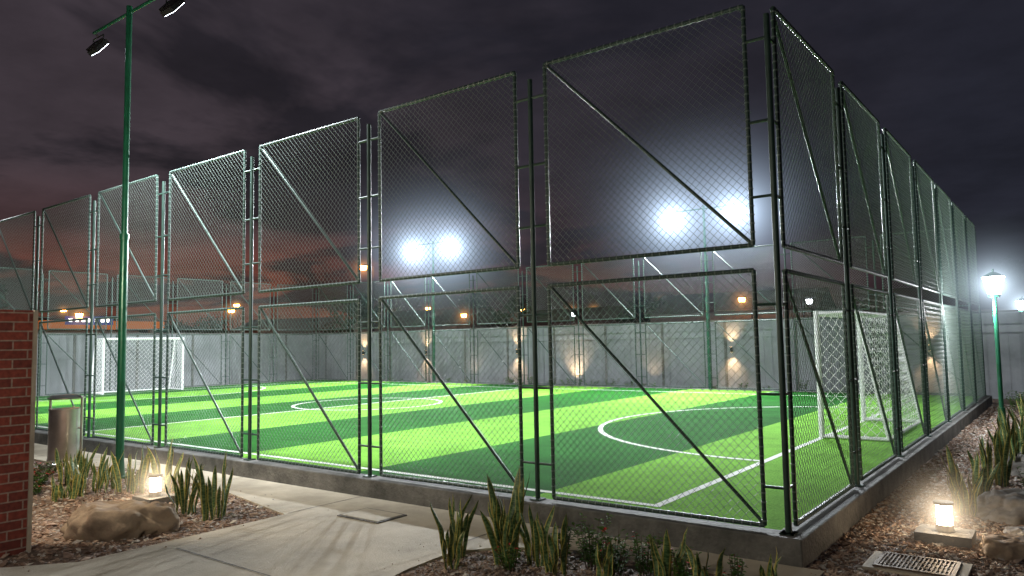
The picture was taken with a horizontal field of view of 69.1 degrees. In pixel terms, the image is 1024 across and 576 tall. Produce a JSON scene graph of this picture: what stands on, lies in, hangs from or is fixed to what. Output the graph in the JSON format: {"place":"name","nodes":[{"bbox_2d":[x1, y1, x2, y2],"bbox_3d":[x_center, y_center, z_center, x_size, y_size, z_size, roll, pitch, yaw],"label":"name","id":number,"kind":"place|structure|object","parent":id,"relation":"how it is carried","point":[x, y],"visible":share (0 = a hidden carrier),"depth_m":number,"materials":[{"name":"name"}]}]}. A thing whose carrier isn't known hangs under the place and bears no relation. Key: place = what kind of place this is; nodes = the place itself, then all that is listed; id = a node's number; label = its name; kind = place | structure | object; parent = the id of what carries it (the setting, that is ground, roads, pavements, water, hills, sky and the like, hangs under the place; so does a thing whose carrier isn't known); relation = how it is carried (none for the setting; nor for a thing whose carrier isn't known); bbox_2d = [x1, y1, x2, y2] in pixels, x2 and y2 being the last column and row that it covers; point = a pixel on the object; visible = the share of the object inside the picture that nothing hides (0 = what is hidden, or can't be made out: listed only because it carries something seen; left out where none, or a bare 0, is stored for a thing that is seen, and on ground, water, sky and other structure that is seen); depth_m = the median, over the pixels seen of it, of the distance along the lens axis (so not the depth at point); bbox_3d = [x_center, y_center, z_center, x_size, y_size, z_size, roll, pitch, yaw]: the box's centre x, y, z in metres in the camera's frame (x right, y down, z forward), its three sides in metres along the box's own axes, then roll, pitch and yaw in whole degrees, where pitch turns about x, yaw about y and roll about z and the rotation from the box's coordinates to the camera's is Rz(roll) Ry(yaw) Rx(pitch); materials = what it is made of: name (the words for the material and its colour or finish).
{"place":"outdoors","nodes":[
{"label":"outdoors","id":0,"kind":"place"},
{"bbox_2d":[38,316,163,332],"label":"station building","id":1,"kind":"structure","parent":0,"point":[103,322],"depth_m":50.18,"materials":[{"name":"paint"}]},
{"bbox_2d":[38,318,511,332],"bbox_3d":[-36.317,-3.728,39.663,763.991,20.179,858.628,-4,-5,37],"label":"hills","id":2,"kind":"structure","parent":0,"point":[144,331],"depth_m":391.07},
{"bbox_2d":[0,443,824,575],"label":"concrete path","id":3,"kind":"structure","parent":0,"point":[307,533],"depth_m":6.73,"materials":[{"name":"grey concrete"}]},
{"bbox_2d":[337,508,406,523],"bbox_3d":[-1.484,2.408,7.877,0.620,0.019,0.420,-4,-5,37],"label":"drain cover","id":4,"kind":"object","parent":3,"relation":"on","point":[375,516],"visible":1,"depth_m":7.83,"materials":[{"name":"concrete"}]},
{"bbox_2d":[35,380,978,529],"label":"soccer field","id":5,"kind":"structure","parent":0,"point":[772,445],"depth_m":13.19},
{"bbox_2d":[91,337,183,394],"bbox_3d":[-14.246,2.927,28.337,1.055,2.048,3.090,-4,-5,37],"label":"soccer goal","id":6,"kind":"object","parent":5,"relation":"on","point":[103,363],"visible":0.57,"depth_m":28.58,"materials":[{"name":"white paint"}]},
{"bbox_2d":[35,382,913,506],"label":"field markings","id":7,"kind":"object","parent":5,"relation":"on","point":[659,504],"visible":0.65,"depth_m":10.15,"materials":[{"name":"white paint"}]},
{"bbox_2d":[813,310,920,441],"bbox_3d":[6.259,1.435,12.941,1.055,2.048,3.090,-4,-5,37],"label":"soccer goal","id":8,"kind":"object","parent":5,"relation":"on","point":[862,381],"visible":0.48,"depth_m":12.05,"materials":[{"name":"white paint"}]},
{"bbox_2d":[0,399,1023,575],"bbox_3d":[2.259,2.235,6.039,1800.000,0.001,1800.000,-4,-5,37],"label":"ground","id":9,"kind":"structure","parent":0,"point":[629,564],"depth_m":7.05,"materials":[{"name":"brown gravel"}]},
{"bbox_2d":[0,310,32,557],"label":"brick wall","id":10,"kind":"structure","parent":9,"relation":"on","point":[16,333],"depth_m":6.73,"materials":[{"name":"red brick"}]},
{"bbox_2d":[26,310,37,551],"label":"trim","id":11,"kind":"structure","parent":10,"relation":"attached to","point":[32,433],"depth_m":6.83,"materials":[{"name":"paint"}]},
{"bbox_2d":[0,285,40,320],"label":"tree","id":12,"kind":"object","parent":9,"relation":"on","point":[5,299],"visible":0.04,"depth_m":34.12,"materials":[{"name":"green plant"}]},
{"bbox_2d":[33,481,41,495],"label":"shrub","id":13,"kind":"object","parent":9,"relation":"on","point":[35,489],"visible":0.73,"depth_m":9.44,"materials":[{"name":"green plant"}]},
{"bbox_2d":[33,469,54,483],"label":"shrub","id":14,"kind":"object","parent":9,"relation":"on","point":[43,478],"visible":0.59,"depth_m":10.22,"materials":[{"name":"green plant"}]},
{"bbox_2d":[33,461,63,475],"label":"shrub","id":15,"kind":"object","parent":9,"relation":"on","point":[43,469],"visible":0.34,"depth_m":10.79,"materials":[{"name":"green plant"}]},
{"bbox_2d":[41,394,84,467],"bbox_3d":[-6.995,2.235,11.648,0.618,1.116,0.520,-2,-4,12],"label":"litter bin","id":16,"kind":"object","parent":9,"relation":"on","point":[65,428],"visible":0.77,"depth_m":11.47,"materials":[{"name":"silver metal"}]},
{"bbox_2d":[51,469,86,501],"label":"snake plant","id":17,"kind":"object","parent":9,"relation":"on","point":[78,486],"visible":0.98,"depth_m":9.06,"materials":[{"name":"green plant"}]},
{"bbox_2d":[58,449,87,486],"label":"snake plant","id":18,"kind":"object","parent":9,"relation":"on","point":[66,470],"visible":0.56,"depth_m":9.97,"materials":[{"name":"green plant"}]},
{"bbox_2d":[55,443,99,481],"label":"snake plant","id":19,"kind":"object","parent":9,"relation":"on","point":[89,463],"visible":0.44,"depth_m":10.43,"materials":[{"name":"green plant"}]},
{"bbox_2d":[76,312,89,317],"bbox_3d":[-22.731,2.630,39.000,2.473,4.940,2.600,-4,-5,37],"label":"road lamp","id":20,"kind":"object","parent":9,"relation":"on","point":[79,314],"visible":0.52,"depth_m":38.99,"materials":[{"name":"black metal"}]},
{"bbox_2d":[69,448,124,493],"bbox_3d":[-5.356,2.359,9.576,0.523,0.535,0.543,-4,-5,37],"label":"snake plant","id":21,"kind":"object","parent":9,"relation":"on","point":[103,475],"visible":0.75,"depth_m":9.63,"materials":[{"name":"green plant"}]},
{"bbox_2d":[60,499,179,541],"bbox_3d":[-3.913,2.357,7.382,1.142,0.438,0.697,-1,-4,-3],"label":"rock","id":22,"kind":"object","parent":9,"relation":"on","point":[108,521],"visible":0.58,"depth_m":7.18,"materials":[{"name":"stone"}]},
{"bbox_2d":[111,446,149,495],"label":"snake plant","id":23,"kind":"object","parent":9,"relation":"on","point":[140,478],"visible":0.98,"depth_m":9.48,"materials":[{"name":"green plant"}]},
{"bbox_2d":[86,0,184,479],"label":"floodlight pole","id":24,"kind":"object","parent":9,"relation":"on","point":[165,9],"visible":0.97,"depth_m":10.76,"materials":[{"name":"green metal"}]},
{"bbox_2d":[132,474,175,502],"bbox_3d":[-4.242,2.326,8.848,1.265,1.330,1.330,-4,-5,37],"label":"bollard light","id":25,"kind":"object","parent":9,"relation":"on","point":[155,493],"visible":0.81,"depth_m":8.79,"materials":[{"name":"silver metal"}]},
{"bbox_2d":[147,438,182,492],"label":"snake plant","id":26,"kind":"object","parent":9,"relation":"on","point":[168,470],"visible":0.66,"depth_m":9.40,"materials":[{"name":"green plant"}]},
{"bbox_2d":[165,457,204,514],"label":"snake plant","id":27,"kind":"object","parent":9,"relation":"on","point":[182,494],"visible":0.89,"depth_m":8.15,"materials":[{"name":"green plant"}]},
{"bbox_2d":[164,314,228,332],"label":"tree","id":28,"kind":"object","parent":9,"relation":"on","point":[207,325],"visible":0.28,"depth_m":68.69,"materials":[{"name":"green plant"}]},
{"bbox_2d":[187,453,232,520],"bbox_3d":[-3.228,2.120,7.972,0.495,0.703,0.323,-1,-4,2],"label":"snake plant","id":29,"kind":"object","parent":9,"relation":"on","point":[210,499],"visible":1,"depth_m":7.91,"materials":[{"name":"green plant"}]},
{"bbox_2d":[234,303,239,325],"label":"road lamp","id":30,"kind":"object","parent":9,"relation":"on","point":[236,305],"visible":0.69,"depth_m":79.69,"materials":[{"name":"black metal"}]},
{"bbox_2d":[227,317,345,332],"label":"house","id":31,"kind":"structure","parent":9,"relation":"on","point":[294,326],"depth_m":62.38,"materials":[{"name":"paint"}]},
{"bbox_2d":[324,292,378,332],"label":"tree","id":32,"kind":"object","parent":9,"relation":"on","point":[363,315],"visible":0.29,"depth_m":59.42,"materials":[{"name":"green plant"}]},
{"bbox_2d":[361,264,373,330],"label":"road lamp","id":33,"kind":"object","parent":9,"relation":"on","point":[363,266],"visible":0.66,"depth_m":41.86,"materials":[{"name":"black metal"}]},
{"bbox_2d":[363,295,399,313],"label":"tree","id":34,"kind":"object","parent":9,"relation":"on","point":[393,309],"visible":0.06,"depth_m":70.61,"materials":[{"name":"green plant"}]},
{"bbox_2d":[349,308,506,331],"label":"house","id":35,"kind":"structure","parent":9,"relation":"on","point":[448,316],"depth_m":55.39,"materials":[{"name":"paint"}]},
{"bbox_2d":[410,240,454,380],"bbox_3d":[-3.578,-1.242,32.969,12.440,11.120,10.200,-4,-5,37],"label":"floodlight pole","id":36,"kind":"object","parent":9,"relation":"on","point":[414,248],"visible":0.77,"depth_m":32.87,"materials":[{"name":"metal"}]},
{"bbox_2d":[441,523,464,570],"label":"snake plant","id":37,"kind":"object","parent":9,"relation":"on","point":[447,541],"visible":1,"depth_m":6.02,"materials":[{"name":"green plant"}]},
{"bbox_2d":[430,494,478,559],"bbox_3d":[-0.486,2.032,6.363,0.323,0.546,0.292,-4,-5,37],"label":"snake plant","id":38,"kind":"object","parent":9,"relation":"on","point":[459,526],"visible":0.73,"depth_m":6.35,"materials":[{"name":"green plant"}]},
{"bbox_2d":[458,292,502,326],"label":"tree","id":39,"kind":"object","parent":9,"relation":"on","point":[475,302],"visible":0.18,"depth_m":59.15,"materials":[{"name":"green plant"}]},
{"bbox_2d":[480,510,521,564],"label":"snake plant","id":40,"kind":"object","parent":9,"relation":"on","point":[510,534],"visible":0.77,"depth_m":6.11,"materials":[{"name":"green plant"}]},
{"bbox_2d":[494,543,520,573],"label":"shrub","id":41,"kind":"object","parent":9,"relation":"on","point":[509,566],"visible":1,"depth_m":5.91,"materials":[{"name":"green plant"}]},
{"bbox_2d":[487,466,529,556],"bbox_3d":[-0.027,1.938,6.439,0.338,0.729,0.418,1,-5,-24],"label":"snake plant","id":42,"kind":"object","parent":9,"relation":"on","point":[517,501],"visible":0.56,"depth_m":6.43,"materials":[{"name":"green plant"}]},
{"bbox_2d":[489,292,531,326],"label":"tree","id":43,"kind":"object","parent":9,"relation":"on","point":[508,316],"visible":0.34,"depth_m":57.08,"materials":[{"name":"green plant"}]},
{"bbox_2d":[34,379,991,567],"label":"curb","id":44,"kind":"structure","parent":9,"relation":"on","point":[825,528],"depth_m":7.85,"materials":[{"name":"concrete"}]},
{"bbox_2d":[0,267,316,395],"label":"chain link fence","id":45,"kind":"object","parent":44,"relation":"on","point":[116,349],"visible":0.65,"depth_m":30.54,"materials":[{"name":"metal"}]},
{"bbox_2d":[0,4,796,535],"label":"chain link fence","id":46,"kind":"object","parent":44,"relation":"on","point":[534,314],"visible":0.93,"depth_m":8.70,"materials":[{"name":"green metal"}]},
{"bbox_2d":[315,227,987,395],"bbox_3d":[1.433,1.382,27.919,27.570,4.529,0.120,-4,-5,37],"label":"chain link fence","id":47,"kind":"object","parent":44,"relation":"on","point":[638,287],"visible":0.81,"depth_m":26.20,"materials":[{"name":"metal"}]},
{"bbox_2d":[763,6,985,535],"bbox_3d":[7.305,0.172,12.959,0.120,4.528,17.024,-4,-5,37],"label":"chain link fence","id":48,"kind":"object","parent":44,"relation":"on","point":[855,475],"visible":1,"depth_m":8.84,"materials":[{"name":"green metal"}]},
{"bbox_2d":[36,310,1023,398],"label":"perimeter wall","id":49,"kind":"structure","parent":9,"relation":"on","point":[1011,329],"depth_m":29.13,"materials":[{"name":"concrete"}]},
{"bbox_2d":[515,504,554,566],"bbox_3d":[0.191,2.031,6.137,0.337,0.493,0.190,-3,-5,28],"label":"snake plant","id":50,"kind":"object","parent":9,"relation":"on","point":[525,536],"visible":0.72,"depth_m":6.11,"materials":[{"name":"green plant"}]},
{"bbox_2d":[536,513,568,575],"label":"snake plant","id":51,"kind":"object","parent":9,"relation":"on","point":[552,563],"visible":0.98,"depth_m":5.89,"materials":[{"name":"green plant"}]},
{"bbox_2d":[550,526,573,560],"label":"shrub","id":52,"kind":"object","parent":9,"relation":"on","point":[569,528],"visible":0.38,"depth_m":6.23,"materials":[{"name":"green plant"}]},
{"bbox_2d":[571,512,613,570],"bbox_3d":[0.641,2.039,5.989,0.349,0.442,0.303,-4,-5,37],"label":"shrub","id":53,"kind":"object","parent":9,"relation":"on","point":[584,546],"visible":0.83,"depth_m":5.97,"materials":[{"name":"green plant"}]},
{"bbox_2d":[595,542,612,575],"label":"snake plant","id":54,"kind":"object","parent":9,"relation":"on","point":[607,564],"visible":1,"depth_m":5.54,"materials":[{"name":"green plant"}]},
{"bbox_2d":[594,527,632,575],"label":"shrub","id":55,"kind":"object","parent":9,"relation":"on","point":[617,564],"visible":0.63,"depth_m":5.74,"materials":[{"name":"green plant"}]},
{"bbox_2d":[615,291,666,322],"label":"tree","id":56,"kind":"object","parent":9,"relation":"on","point":[637,310],"visible":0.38,"depth_m":45.44,"materials":[{"name":"green plant"}]},
{"bbox_2d":[630,532,663,575],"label":"shrub","id":57,"kind":"object","parent":9,"relation":"on","point":[639,564],"visible":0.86,"depth_m":5.69,"materials":[{"name":"green plant"}]},
{"bbox_2d":[648,527,687,575],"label":"snake plant","id":58,"kind":"object","parent":9,"relation":"on","point":[662,566],"visible":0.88,"depth_m":5.52,"materials":[{"name":"green plant"}]},
{"bbox_2d":[670,547,709,575],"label":"shrub","id":59,"kind":"object","parent":9,"relation":"on","point":[682,571],"visible":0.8,"depth_m":5.44,"materials":[{"name":"green plant"}]},
{"bbox_2d":[668,204,740,388],"bbox_3d":[6.521,-1.977,25.387,12.440,11.120,10.200,-4,-5,37],"label":"floodlight pole","id":60,"kind":"object","parent":9,"relation":"on","point":[732,210],"visible":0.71,"depth_m":25.25,"materials":[{"name":"metal"}]},
{"bbox_2d":[685,544,725,575],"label":"snake plant","id":61,"kind":"object","parent":9,"relation":"on","point":[696,568],"visible":1,"depth_m":5.26,"materials":[{"name":"green plant"}]},
{"bbox_2d":[722,554,747,575],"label":"shrub","id":62,"kind":"object","parent":9,"relation":"on","point":[735,572],"visible":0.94,"depth_m":5.39,"materials":[{"name":"green plant"}]},
{"bbox_2d":[737,296,752,318],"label":"road lamp","id":63,"kind":"object","parent":9,"relation":"on","point":[742,298],"visible":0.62,"depth_m":40.22,"materials":[{"name":"black metal"}]},
{"bbox_2d":[759,548,780,575],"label":"snake plant","id":64,"kind":"object","parent":9,"relation":"on","point":[771,571],"visible":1,"depth_m":5.16,"materials":[{"name":"green plant"}]},
{"bbox_2d":[802,297,812,316],"bbox_3d":[14.844,2.410,37.390,0.418,3.866,1.061,0,-4,-10],"label":"road lamp","id":65,"kind":"object","parent":9,"relation":"on","point":[806,302],"visible":0.37,"depth_m":37.19,"materials":[{"name":"black metal"}]},
{"bbox_2d":[862,551,972,575],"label":"drain grate","id":66,"kind":"object","parent":9,"relation":"on","point":[905,564],"visible":1,"depth_m":5.81,"materials":[{"name":"metal"}]},
{"bbox_2d":[860,282,1023,313],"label":"house","id":67,"kind":"structure","parent":9,"relation":"on","point":[986,302],"depth_m":34.91,"materials":[{"name":"paint"}]},
{"bbox_2d":[914,500,976,548],"bbox_3d":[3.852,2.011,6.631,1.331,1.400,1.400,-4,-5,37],"label":"bollard light","id":68,"kind":"object","parent":9,"relation":"on","point":[944,530],"visible":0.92,"depth_m":6.57,"materials":[{"name":"silver metal"}]},
{"bbox_2d":[951,473,982,517],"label":"snake plant","id":69,"kind":"object","parent":9,"relation":"on","point":[962,499],"visible":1,"depth_m":7.56,"materials":[{"name":"green plant"}]},
{"bbox_2d":[939,444,999,505],"bbox_3d":[4.919,2.020,7.972,0.537,0.626,0.373,-4,-5,37],"label":"snake plant","id":70,"kind":"object","parent":9,"relation":"on","point":[954,474],"visible":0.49,"depth_m":7.95,"materials":[{"name":"green plant"}]},
{"bbox_2d":[979,455,994,464],"bbox_3d":[6.848,2.467,10.598,0.398,0.153,0.368,-2,-5,20],"label":"rock","id":71,"kind":"object","parent":9,"relation":"on","point":[993,460],"visible":0.07,"depth_m":10.49,"materials":[{"name":"stone"}]},
{"bbox_2d":[967,428,1013,486],"bbox_3d":[5.857,2.034,9.101,0.477,0.733,0.541,-4,-5,37],"label":"snake plant","id":72,"kind":"object","parent":9,"relation":"on","point":[1003,479],"visible":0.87,"depth_m":8.96,"materials":[{"name":"green plant"}]},
{"bbox_2d":[958,255,1023,284],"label":"tree","id":73,"kind":"object","parent":9,"relation":"on","point":[1016,268],"visible":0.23,"depth_m":37.67,"materials":[{"name":"green plant"}]},
{"bbox_2d":[980,269,1005,433],"bbox_3d":[8.908,0.459,13.698,3.400,4.450,3.400,-4,-5,37],"label":"street lamp","id":74,"kind":"object","parent":9,"relation":"on","point":[993,281],"visible":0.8,"depth_m":13.62,"materials":[{"name":"green metal"}]},
{"bbox_2d":[972,488,1023,525],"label":"rock","id":75,"kind":"object","parent":9,"relation":"on","point":[1006,506],"visible":0.72,"depth_m":7.30,"materials":[{"name":"grey stone"}]},
{"bbox_2d":[973,265,1023,309],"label":"tree","id":76,"kind":"object","parent":9,"relation":"on","point":[1011,286],"visible":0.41,"depth_m":33.30,"materials":[{"name":"green plant"}]},
{"bbox_2d":[979,533,1023,561],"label":"rock","id":77,"kind":"object","parent":9,"relation":"on","point":[1006,546],"visible":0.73,"depth_m":6.08,"materials":[{"name":"stone"}]},
{"bbox_2d":[986,417,1023,460],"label":"snake plant","id":78,"kind":"object","parent":9,"relation":"on","point":[1013,449],"visible":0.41,"depth_m":9.90,"materials":[{"name":"green plant"}]},
{"bbox_2d":[991,406,1023,451],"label":"snake plant","id":79,"kind":"object","parent":9,"relation":"on","point":[1019,434],"visible":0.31,"depth_m":11.04,"materials":[{"name":"green plant"}]},
{"bbox_2d":[1002,452,1023,476],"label":"rock","id":80,"kind":"object","parent":9,"relation":"on","point":[1018,461],"visible":0.23,"depth_m":9.58,"materials":[{"name":"grey stone"}]},
{"bbox_2d":[1003,526,1023,535],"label":"rock","id":81,"kind":"object","parent":9,"relation":"on","point":[1018,530],"visible":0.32,"depth_m":6.56,"materials":[{"name":"grey stone"}]},
{"bbox_2d":[1006,406,1020,432],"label":"snake plant","id":82,"kind":"object","parent":9,"relation":"on","point":[1012,414],"visible":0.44,"depth_m":12.19,"materials":[{"name":"green plant"}]},
{"bbox_2d":[1005,391,1023,411],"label":"shrub","id":83,"kind":"object","parent":9,"relation":"on","point":[1013,399],"visible":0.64,"depth_m":17.15,"materials":[{"name":"green plant"}]},
{"bbox_2d":[1015,296,1023,311],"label":"street lamp","id":84,"kind":"object","parent":9,"relation":"on","point":[1020,303],"visible":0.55,"depth_m":23.60,"materials":[{"name":"white paint"}]},
{"bbox_2d":[1016,396,1023,417],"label":"snake plant","id":85,"kind":"object","parent":9,"relation":"on","point":[1019,408],"visible":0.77,"depth_m":14.67,"materials":[{"name":"green plant"}]},
{"bbox_2d":[1017,467,1023,485],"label":"shrub","id":86,"kind":"object","parent":9,"relation":"on","point":[1022,478],"visible":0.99,"depth_m":8.51,"materials":[{"name":"green plant"}]},
{"bbox_2d":[0,0,1023,329],"label":"sky","id":87,"kind":"structure","parent":0,"point":[211,79],"materials":[{"name":"black"}]},
{"bbox_2d":[509,305,647,326],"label":"house","id":88,"kind":"structure","parent":0,"point":[600,309],"depth_m":51.84,"materials":[{"name":"paint"}]},
{"bbox_2d":[642,287,835,321],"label":"house","id":89,"kind":"structure","parent":0,"point":[677,307],"depth_m":42.93,"materials":[{"name":"paint"}]}
]}

